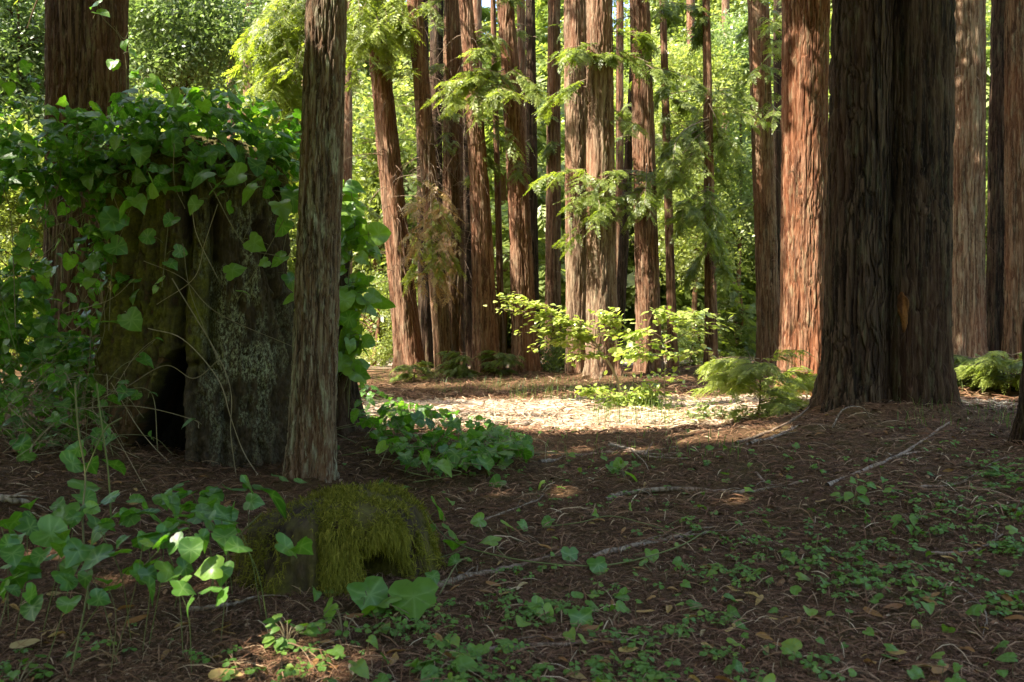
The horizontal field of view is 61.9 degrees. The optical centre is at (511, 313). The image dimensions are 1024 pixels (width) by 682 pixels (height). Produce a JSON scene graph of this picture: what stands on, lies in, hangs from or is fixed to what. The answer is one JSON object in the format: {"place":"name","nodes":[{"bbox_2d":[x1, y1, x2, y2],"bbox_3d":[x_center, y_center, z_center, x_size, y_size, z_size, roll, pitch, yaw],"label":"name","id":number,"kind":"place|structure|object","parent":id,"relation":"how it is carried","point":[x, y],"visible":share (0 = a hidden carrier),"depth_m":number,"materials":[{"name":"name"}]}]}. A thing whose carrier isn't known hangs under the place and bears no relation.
{"place":"outdoors","nodes":[
{"label":"outdoors","id":0,"kind":"place"},
{"bbox_2d":[0,2,1023,681],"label":"ground","id":1,"kind":"structure","parent":0,"point":[354,462],"depth_m":4.45,"materials":[{"name":"brown soil"}]},
{"bbox_2d":[0,104,43,371],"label":"maple tree","id":2,"kind":"object","parent":1,"relation":"on","point":[12,196],"visible":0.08,"depth_m":17.27,"materials":[{"name":"green plant"}]},
{"bbox_2d":[0,0,44,359],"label":"laurel tree","id":3,"kind":"object","parent":1,"relation":"on","point":[20,41],"visible":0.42,"depth_m":18.77,"materials":[{"name":"green plant"}]},
{"bbox_2d":[0,491,52,512],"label":"fallen branch","id":4,"kind":"object","parent":1,"relation":"on","point":[10,499],"visible":0.81,"depth_m":4.27,"materials":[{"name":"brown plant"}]},
{"bbox_2d":[0,654,54,681],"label":"forest seedling","id":5,"kind":"object","parent":1,"relation":"on","point":[13,674],"visible":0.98,"depth_m":2.76,"materials":[{"name":"green plant"}]},
{"bbox_2d":[14,0,128,417],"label":"redwood tree","id":6,"kind":"object","parent":1,"relation":"on","point":[82,44],"visible":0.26,"depth_m":9.80,"materials":[{"name":"brown plant"}]},
{"bbox_2d":[89,0,161,106],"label":"creeping vine","id":7,"kind":"object","parent":6,"relation":"attached to","point":[148,82],"visible":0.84,"depth_m":8.30,"materials":[{"name":"green plant"}]},
{"bbox_2d":[0,60,146,426],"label":"creeping vine","id":8,"kind":"object","parent":1,"relation":"on","point":[14,333],"visible":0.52,"depth_m":6.51,"materials":[{"name":"green plant"}]},
{"bbox_2d":[0,322,200,490],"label":"creeping vine","id":9,"kind":"object","parent":1,"relation":"on","point":[16,420],"visible":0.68,"depth_m":5.65,"materials":[{"name":"green plant"}]},
{"bbox_2d":[0,383,313,675],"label":"creeping vine","id":10,"kind":"object","parent":1,"relation":"on","point":[48,531],"visible":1,"depth_m":3.00,"materials":[{"name":"green plant"}]},
{"bbox_2d":[66,143,298,474],"bbox_3d":[-2.391,0.014,6.063,1.775,2.396,0.385,0,0,2],"label":"creeping vine","id":11,"kind":"object","parent":1,"relation":"on","point":[112,217],"visible":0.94,"depth_m":6.01,"materials":[{"name":"green plant"}]},
{"bbox_2d":[81,135,294,468],"bbox_3d":[-2.474,-0.072,6.985,1.900,2.670,1.683,0,0,0],"label":"hollow stump","id":12,"kind":"object","parent":1,"relation":"on","point":[257,367],"visible":0.7,"depth_m":6.45,"materials":[{"name":"brown wood"}]},
{"bbox_2d":[46,84,301,212],"bbox_3d":[-2.559,-1.322,6.739,2.228,1.036,1.506,0,0,0],"label":"creeping vine","id":13,"kind":"object","parent":12,"relation":"on","point":[206,113],"visible":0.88,"depth_m":6.38,"materials":[{"name":"green plant"}]},
{"bbox_2d":[128,0,290,108],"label":"laurel tree","id":14,"kind":"object","parent":1,"relation":"on","point":[184,51],"visible":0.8,"depth_m":19.12,"materials":[{"name":"green plant"}]},
{"bbox_2d":[227,1,234,138],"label":"redwood tree","id":15,"kind":"object","parent":1,"relation":"on","point":[228,106],"visible":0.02,"depth_m":23.90,"materials":[{"name":"brown plant"}]},
{"bbox_2d":[188,595,282,617],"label":"fallen branch","id":16,"kind":"object","parent":1,"relation":"on","point":[227,604],"visible":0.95,"depth_m":3.47,"materials":[{"name":"brown wood"}]},
{"bbox_2d":[243,0,253,121],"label":"redwood tree","id":17,"kind":"object","parent":1,"relation":"on","point":[249,84],"visible":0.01,"depth_m":22.39,"materials":[{"name":"green plant"}]},
{"bbox_2d":[219,0,350,233],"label":"redwood tree","id":18,"kind":"object","parent":1,"relation":"on","point":[282,23],"visible":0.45,"depth_m":13.62,"materials":[{"name":"green plant"}]},
{"bbox_2d":[261,613,322,652],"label":"forest seedling","id":19,"kind":"object","parent":1,"relation":"on","point":[312,630],"visible":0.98,"depth_m":2.98,"materials":[{"name":"green plant"}]},
{"bbox_2d":[282,0,347,482],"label":"redwood tree","id":20,"kind":"object","parent":1,"relation":"on","point":[311,448],"visible":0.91,"depth_m":5.78,"materials":[{"name":"brown plant"}]},
{"bbox_2d":[227,477,446,598],"bbox_3d":[-0.792,1.025,3.922,1.038,0.520,0.886,0,0,0],"label":"mossy rock","id":21,"kind":"object","parent":1,"relation":"on","point":[352,532],"visible":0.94,"depth_m":3.67,"materials":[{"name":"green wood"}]},
{"bbox_2d":[317,608,369,642],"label":"forest seedling","id":22,"kind":"object","parent":1,"relation":"on","point":[341,633],"visible":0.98,"depth_m":3.05,"materials":[{"name":"green plant"}]},
{"bbox_2d":[289,1,403,283],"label":"redwood tree","id":23,"kind":"object","parent":1,"relation":"on","point":[347,144],"visible":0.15,"depth_m":20.89,"materials":[{"name":"brown bark"},{"name":"needle"},{"name":"twig bark"}]},
{"bbox_2d":[336,261,373,436],"bbox_3d":[-1.529,0.228,7.449,1.210,2.228,0.983,0,0,0],"label":"dead snag","id":24,"kind":"object","parent":1,"relation":"on","point":[342,419],"visible":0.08,"depth_m":7.39,"materials":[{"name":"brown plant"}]},
{"bbox_2d":[338,179,395,417],"bbox_3d":[-1.348,-0.135,7.277,0.621,2.052,0.614,0,0,44],"label":"creeping vine","id":25,"kind":"object","parent":24,"relation":"attached to","point":[357,229],"visible":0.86,"depth_m":7.16,"materials":[{"name":"green plant"}]},
{"bbox_2d":[356,265,392,366],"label":"understory shrub","id":26,"kind":"object","parent":1,"relation":"on","point":[376,354],"visible":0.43,"depth_m":19.32,"materials":[{"name":"green plant"}]},
{"bbox_2d":[344,0,470,372],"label":"redwood tree","id":27,"kind":"object","parent":1,"relation":"on","point":[373,23],"visible":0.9,"depth_m":16.77,"materials":[{"name":"red plant"}]},
{"bbox_2d":[389,361,437,383],"bbox_3d":[-1.718,1.050,14.800,0.912,0.455,0.868,0,0,0],"label":"redwood sprout","id":28,"kind":"object","parent":1,"relation":"on","point":[404,376],"visible":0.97,"depth_m":14.68,"materials":[{"name":"green plant"}]},
{"bbox_2d":[370,0,465,367],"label":"redwood tree","id":29,"kind":"object","parent":1,"relation":"on","point":[424,313],"visible":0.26,"depth_m":18.36,"materials":[{"name":"brown plant"}]},
{"bbox_2d":[364,0,477,372],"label":"redwood tree","id":30,"kind":"object","parent":1,"relation":"on","point":[437,260],"visible":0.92,"depth_m":16.35,"materials":[{"name":"brown plant"}]},
{"bbox_2d":[392,0,470,275],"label":"redwood tree","id":31,"kind":"object","parent":1,"relation":"on","point":[436,33],"visible":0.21,"depth_m":19.37,"materials":[{"name":"brown plant"}]},
{"bbox_2d":[419,653,480,681],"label":"forest seedling","id":32,"kind":"object","parent":1,"relation":"on","point":[466,660],"visible":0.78,"depth_m":2.75,"materials":[{"name":"green plant"}]},
{"bbox_2d":[405,0,496,368],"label":"redwood tree","id":33,"kind":"object","parent":1,"relation":"on","point":[452,49],"visible":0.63,"depth_m":17.03,"materials":[{"name":"brown plant"}]},
{"bbox_2d":[337,369,565,482],"bbox_3d":[-1.747,0.801,10.618,2.019,0.952,11.180,0,0,-18],"label":"creeping vine","id":34,"kind":"object","parent":1,"relation":"on","point":[502,444],"visible":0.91,"depth_m":6.54,"materials":[{"name":"green plant"}]},
{"bbox_2d":[433,350,480,378],"bbox_3d":[-1.012,1.005,15.715,0.975,0.634,1.322,0,0,0],"label":"redwood sprout","id":35,"kind":"object","parent":1,"relation":"on","point":[456,369],"visible":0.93,"depth_m":15.52,"materials":[{"name":"green plant"}]},
{"bbox_2d":[462,73,471,365],"bbox_3d":[-1.120,-5.707,19.538,0.692,14.288,0.637,0,0,0],"label":"redwood tree","id":36,"kind":"object","parent":1,"relation":"on","point":[468,304],"visible":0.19,"depth_m":19.33,"materials":[{"name":"brown plant"}]},
{"bbox_2d":[418,0,525,372],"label":"redwood tree","id":37,"kind":"object","parent":1,"relation":"on","point":[480,161],"visible":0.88,"depth_m":16.23,"materials":[{"name":"red plant"}]},
{"bbox_2d":[472,0,481,73],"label":"redwood tree","id":38,"kind":"object","parent":1,"relation":"on","point":[477,8],"visible":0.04,"depth_m":24.88,"materials":[{"name":"brown plant"}]},
{"bbox_2d":[422,0,549,372],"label":"redwood tree","id":39,"kind":"object","parent":1,"relation":"on","point":[521,255],"visible":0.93,"depth_m":16.30,"materials":[{"name":"red plant"}]},
{"bbox_2d":[0,0,990,355],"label":"woods","id":40,"kind":"object","parent":1,"relation":"on","point":[364,168],"visible":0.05,"depth_m":27.05,"materials":[{"name":"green plant"}]},
{"bbox_2d":[490,0,506,368],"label":"redwood tree","id":41,"kind":"object","parent":1,"relation":"on","point":[499,271],"visible":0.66,"depth_m":16.95,"materials":[{"name":"red plant"}]},
{"bbox_2d":[477,350,525,375],"bbox_3d":[-0.235,0.992,15.904,1.112,0.625,0.842,0,0,17],"label":"redwood sprout","id":42,"kind":"object","parent":1,"relation":"on","point":[507,359],"visible":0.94,"depth_m":15.79,"materials":[{"name":"green plant"}]},
{"bbox_2d":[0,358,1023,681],"bbox_3d":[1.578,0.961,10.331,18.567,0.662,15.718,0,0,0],"label":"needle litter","id":43,"kind":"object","parent":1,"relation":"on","point":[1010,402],"visible":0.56,"depth_m":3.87,"materials":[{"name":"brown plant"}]},
{"bbox_2d":[9,638,39,648],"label":"dead leaf","id":44,"kind":"object","parent":43,"relation":"on","point":[22,643],"visible":1,"depth_m":3.02,"materials":[{"name":"brown plant"}]},
{"bbox_2d":[208,668,242,680],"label":"dead leaf","id":45,"kind":"object","parent":43,"relation":"on","point":[215,673],"visible":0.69,"depth_m":2.74,"materials":[{"name":"brown plant"}]},
{"bbox_2d":[618,646,637,651],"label":"dead leaf","id":46,"kind":"object","parent":43,"relation":"on","point":[625,649],"visible":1,"depth_m":2.90,"materials":[{"name":"brown plant"}]},
{"bbox_2d":[931,663,948,673],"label":"dead leaf","id":47,"kind":"object","parent":43,"relation":"on","point":[936,670],"visible":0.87,"depth_m":2.73,"materials":[{"name":"brown plant"}]},
{"bbox_2d":[0,426,1023,681],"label":"clover","id":48,"kind":"object","parent":1,"relation":"on","point":[792,646],"visible":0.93,"depth_m":3.25,"materials":[{"name":"green plant"}]},
{"bbox_2d":[0,403,1023,681],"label":"fallen leaves","id":49,"kind":"object","parent":1,"relation":"on","point":[590,627],"depth_m":3.29,"materials":[{"name":"plant"}]},
{"bbox_2d":[323,457,705,627],"bbox_3d":[0.140,1.127,4.816,1.740,0.224,3.250,0,0,0],"label":"creeping vine","id":50,"kind":"object","parent":1,"relation":"on","point":[415,598],"visible":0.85,"depth_m":3.38,"materials":[{"name":"green plant"}]},
{"bbox_2d":[485,487,550,519],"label":"fallen branch","id":51,"kind":"object","parent":1,"relation":"on","point":[503,512],"visible":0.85,"depth_m":5.11,"materials":[{"name":"brown wood"}]},
{"bbox_2d":[517,0,526,161],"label":"redwood tree","id":52,"kind":"object","parent":1,"relation":"on","point":[521,43],"visible":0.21,"depth_m":20.41,"materials":[{"name":"brown plant"}]},
{"bbox_2d":[499,0,549,356],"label":"redwood tree","id":53,"kind":"object","parent":1,"relation":"on","point":[531,130],"visible":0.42,"depth_m":18.41,"materials":[{"name":"brown plant"}]},
{"bbox_2d":[537,0,565,363],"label":"redwood tree","id":54,"kind":"object","parent":1,"relation":"on","point":[551,151],"visible":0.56,"depth_m":18.87,"materials":[{"name":"brown plant"}]},
{"bbox_2d":[538,327,565,372],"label":"understory shrub","id":55,"kind":"object","parent":1,"relation":"on","point":[555,362],"visible":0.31,"depth_m":16.70,"materials":[{"name":"green plant"}]},
{"bbox_2d":[483,291,648,396],"bbox_3d":[0.716,0.436,11.206,2.186,1.438,0.915,0,0,0],"label":"hazel sapling","id":56,"kind":"object","parent":1,"relation":"on","point":[578,333],"visible":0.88,"depth_m":11.16,"materials":[{"name":"green plant"}]},
{"bbox_2d":[481,634,678,655],"bbox_3d":[0.196,1.167,3.030,0.845,0.058,0.211,0,0,-15],"label":"fallen branch","id":57,"kind":"object","parent":1,"relation":"on","point":[543,643],"visible":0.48,"depth_m":3.01,"materials":[{"name":"brown wood"}]},
{"bbox_2d":[531,0,679,378],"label":"redwood tree","id":58,"kind":"object","parent":1,"relation":"on","point":[600,58],"visible":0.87,"depth_m":14.78,"materials":[{"name":"brown plant"}]},
{"bbox_2d":[563,0,649,373],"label":"redwood tree","id":59,"kind":"object","parent":1,"relation":"on","point":[575,30],"visible":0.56,"depth_m":15.61,"materials":[{"name":"brown plant"}]},
{"bbox_2d":[539,446,678,462],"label":"fallen branch","id":60,"kind":"object","parent":1,"relation":"on","point":[553,460],"visible":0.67,"depth_m":6.67,"materials":[{"name":"brown wood"}]},
{"bbox_2d":[523,0,714,372],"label":"redwood tree","id":61,"kind":"object","parent":1,"relation":"on","point":[647,274],"visible":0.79,"depth_m":15.80,"materials":[{"name":"red plant"}]},
{"bbox_2d":[615,0,624,361],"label":"redwood tree","id":62,"kind":"object","parent":1,"relation":"on","point":[619,92],"visible":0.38,"depth_m":20.42,"materials":[{"name":"brown plant"}]},
{"bbox_2d":[608,460,632,476],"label":"forest seedling","id":63,"kind":"object","parent":1,"relation":"on","point":[614,470],"visible":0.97,"depth_m":5.86,"materials":[{"name":"green plant"}]},
{"bbox_2d":[574,366,689,409],"bbox_3d":[1.472,1.029,10.648,1.425,0.761,0.827,0,0,0],"label":"hazel bush","id":64,"kind":"object","parent":1,"relation":"on","point":[640,394],"visible":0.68,"depth_m":10.58,"materials":[{"name":"green plant"}]},
{"bbox_2d":[613,0,662,364],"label":"redwood tree","id":65,"kind":"object","parent":1,"relation":"on","point":[623,250],"visible":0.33,"depth_m":18.91,"materials":[{"name":"brown plant"}]},
{"bbox_2d":[608,442,689,469],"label":"fallen branch","id":66,"kind":"object","parent":1,"relation":"on","point":[624,447],"visible":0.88,"depth_m":6.48,"materials":[{"name":"brown wood"}]},
{"bbox_2d":[589,526,726,556],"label":"fallen branch","id":67,"kind":"object","parent":1,"relation":"on","point":[616,550],"visible":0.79,"depth_m":4.26,"materials":[{"name":"brown wood"}]},
{"bbox_2d":[604,305,735,404],"bbox_3d":[1.927,0.709,10.444,1.615,1.611,0.826,0,0,0],"label":"hazel sapling","id":68,"kind":"object","parent":1,"relation":"on","point":[662,319],"visible":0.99,"depth_m":10.44,"materials":[{"name":"green plant"}]},
{"bbox_2d":[614,29,755,353],"bbox_3d":[5.039,-3.281,23.835,3.959,9.368,4.561,0,0,-40],"label":"maple tree","id":69,"kind":"object","parent":1,"relation":"on","point":[686,66],"visible":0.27,"depth_m":23.53,"materials":[{"name":"green plant"}]},
{"bbox_2d":[662,313,721,365],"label":"understory shrub","id":70,"kind":"object","parent":1,"relation":"on","point":[696,346],"visible":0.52,"depth_m":17.89,"materials":[{"name":"green plant"}]},
{"bbox_2d":[625,0,759,367],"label":"redwood tree","id":71,"kind":"object","parent":1,"relation":"on","point":[662,94],"visible":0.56,"depth_m":17.41,"materials":[{"name":"green plant"}]},
{"bbox_2d":[686,0,700,304],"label":"redwood tree","id":72,"kind":"object","parent":1,"relation":"on","point":[688,19],"visible":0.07,"depth_m":26.90,"materials":[{"name":"brown plant"}]},
{"bbox_2d":[604,479,807,499],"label":"fallen branch","id":73,"kind":"object","parent":1,"relation":"on","point":[647,490],"visible":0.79,"depth_m":5.31,"materials":[{"name":"brown wood"}]},
{"bbox_2d":[666,399,750,421],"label":"woodland plant","id":74,"kind":"object","parent":1,"relation":"on","point":[703,409],"visible":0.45,"depth_m":9.22,"materials":[{"name":"green plant"}]},
{"bbox_2d":[638,0,781,364],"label":"redwood tree","id":75,"kind":"object","parent":1,"relation":"on","point":[705,217],"visible":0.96,"depth_m":16.09,"materials":[{"name":"green plant"}]},
{"bbox_2d":[686,257,756,360],"bbox_3d":[5.469,0.089,20.949,2.006,3.042,2.339,0,0,-15],"label":"fir sapling","id":76,"kind":"object","parent":1,"relation":"on","point":[741,333],"visible":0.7,"depth_m":20.77,"materials":[{"name":"green plant"}]},
{"bbox_2d":[674,1,773,347],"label":"laurel tree","id":77,"kind":"object","parent":1,"relation":"on","point":[723,41],"visible":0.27,"depth_m":24.50,"materials":[{"name":"green plant"}]},
{"bbox_2d":[720,0,729,283],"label":"redwood tree","id":78,"kind":"object","parent":1,"relation":"on","point":[726,4],"visible":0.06,"depth_m":29.89,"materials":[{"name":"brown plant"}]},
{"bbox_2d":[688,349,817,421],"bbox_3d":[2.619,0.783,8.828,1.626,0.821,1.397,0,0,0],"label":"redwood sprout","id":79,"kind":"object","parent":1,"relation":"on","point":[745,375],"visible":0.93,"depth_m":8.61,"materials":[{"name":"green plant"}]},
{"bbox_2d":[734,405,809,442],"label":"fallen branch","id":80,"kind":"object","parent":1,"relation":"on","point":[774,428],"visible":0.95,"depth_m":6.74,"materials":[{"name":"wood"}]},
{"bbox_2d":[747,424,798,444],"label":"fallen branch","id":81,"kind":"object","parent":1,"relation":"on","point":[775,436],"visible":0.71,"depth_m":6.57,"materials":[{"name":"grey wood"}]},
{"bbox_2d":[755,471,795,486],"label":"fallen branch","id":82,"kind":"object","parent":1,"relation":"on","point":[758,474],"visible":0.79,"depth_m":5.33,"materials":[{"name":"wood"}]},
{"bbox_2d":[773,0,781,292],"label":"redwood tree","id":83,"kind":"object","parent":1,"relation":"on","point":[777,139],"visible":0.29,"depth_m":18.11,"materials":[{"name":"brown plant"}]},
{"bbox_2d":[726,0,830,364],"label":"redwood tree","id":84,"kind":"object","parent":1,"relation":"on","point":[756,30],"visible":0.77,"depth_m":16.82,"materials":[{"name":"brown plant"}]},
{"bbox_2d":[762,366,816,404],"bbox_3d":[3.365,0.911,9.892,0.956,0.587,1.085,0,0,0],"label":"redwood sprout","id":85,"kind":"object","parent":1,"relation":"on","point":[807,389],"visible":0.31,"depth_m":9.85,"materials":[{"name":"green plant"}]},
{"bbox_2d":[774,0,829,395],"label":"redwood tree","id":86,"kind":"object","parent":1,"relation":"on","point":[805,45],"visible":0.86,"depth_m":10.57,"materials":[{"name":"orange plant"}]},
{"bbox_2d":[831,406,873,427],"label":"fallen branch","id":87,"kind":"object","parent":1,"relation":"on","point":[846,408],"visible":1,"depth_m":6.79,"materials":[{"name":"grey wood"}]},
{"bbox_2d":[830,478,876,508],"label":"forest seedling","id":88,"kind":"object","parent":1,"relation":"on","point":[848,495],"visible":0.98,"depth_m":4.53,"materials":[{"name":"green plant"}]},
{"bbox_2d":[806,0,964,412],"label":"redwood tree","id":89,"kind":"object","parent":1,"relation":"on","point":[887,321],"visible":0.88,"depth_m":7.55,"materials":[{"name":"brown plant"}]},
{"bbox_2d":[825,421,951,485],"bbox_3d":[2.830,0.949,5.817,0.403,0.163,2.511,0,0,42],"label":"fallen branch","id":90,"kind":"object","parent":1,"relation":"on","point":[832,482],"visible":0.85,"depth_m":5.57,"materials":[{"name":"brown wood"}]},
{"bbox_2d":[888,650,906,654],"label":"dead leaf","id":91,"kind":"object","parent":1,"relation":"on","point":[898,652],"visible":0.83,"depth_m":2.90,"materials":[{"name":"brown plant"}]},
{"bbox_2d":[886,511,938,524],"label":"forest seedling","id":92,"kind":"object","parent":1,"relation":"on","point":[913,519],"visible":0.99,"depth_m":4.21,"materials":[{"name":"green plant"}]},
{"bbox_2d":[931,571,987,639],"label":"fallen branch","id":93,"kind":"object","parent":1,"relation":"on","point":[978,602],"visible":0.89,"depth_m":3.40,"materials":[{"name":"brown wood"}]},
{"bbox_2d":[932,522,1003,554],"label":"fallen branch","id":94,"kind":"object","parent":1,"relation":"on","point":[948,552],"visible":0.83,"depth_m":3.87,"materials":[{"name":"brown wood"}]},
{"bbox_2d":[921,454,1015,487],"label":"fallen branch","id":95,"kind":"object","parent":1,"relation":"on","point":[930,486],"visible":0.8,"depth_m":4.86,"materials":[{"name":"brown wood"}]},
{"bbox_2d":[952,0,994,358],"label":"redwood tree","id":96,"kind":"object","parent":1,"relation":"on","point":[969,329],"visible":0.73,"depth_m":12.79,"materials":[{"name":"brown plant"}]},
{"bbox_2d":[953,354,1001,385],"bbox_3d":[5.941,0.749,11.036,0.901,0.459,0.943,0,0,0],"label":"redwood sprout","id":97,"kind":"object","parent":1,"relation":"on","point":[961,360],"visible":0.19,"depth_m":10.90,"materials":[{"name":"green plant"}]},
{"bbox_2d":[985,0,990,274],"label":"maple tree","id":98,"kind":"object","parent":1,"relation":"on","point":[988,21],"visible":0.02,"depth_m":23.62,"materials":[{"name":"green plant"}]},
{"bbox_2d":[955,350,1022,394],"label":"redwood sprout","id":99,"kind":"object","parent":1,"relation":"on","point":[994,365],"visible":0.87,"depth_m":10.38,"materials":[{"name":"green plant"}]},
{"bbox_2d":[985,0,1004,356],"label":"redwood tree","id":100,"kind":"object","parent":1,"relation":"on","point":[994,294],"visible":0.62,"depth_m":13.48,"materials":[{"name":"brown plant"}]},
{"bbox_2d":[1000,0,1023,358],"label":"redwood tree","id":101,"kind":"object","parent":1,"relation":"on","point":[1013,281],"visible":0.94,"depth_m":12.50,"materials":[{"name":"brown plant"}]},
{"bbox_2d":[1008,314,1023,446],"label":"redwood tree","id":102,"kind":"object","parent":1,"relation":"on","point":[1016,433],"visible":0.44,"depth_m":5.83,"materials":[{"name":"brown plant"}]},
{"bbox_2d":[352,0,769,35],"label":"sky","id":103,"kind":"structure","parent":0,"point":[486,3],"materials":[{"name":"white"}]},
{"bbox_2d":[372,362,1017,460],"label":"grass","id":104,"kind":"structure","parent":0,"point":[619,407],"depth_m":9.95,"materials":[{"name":"green plant"}]}
]}

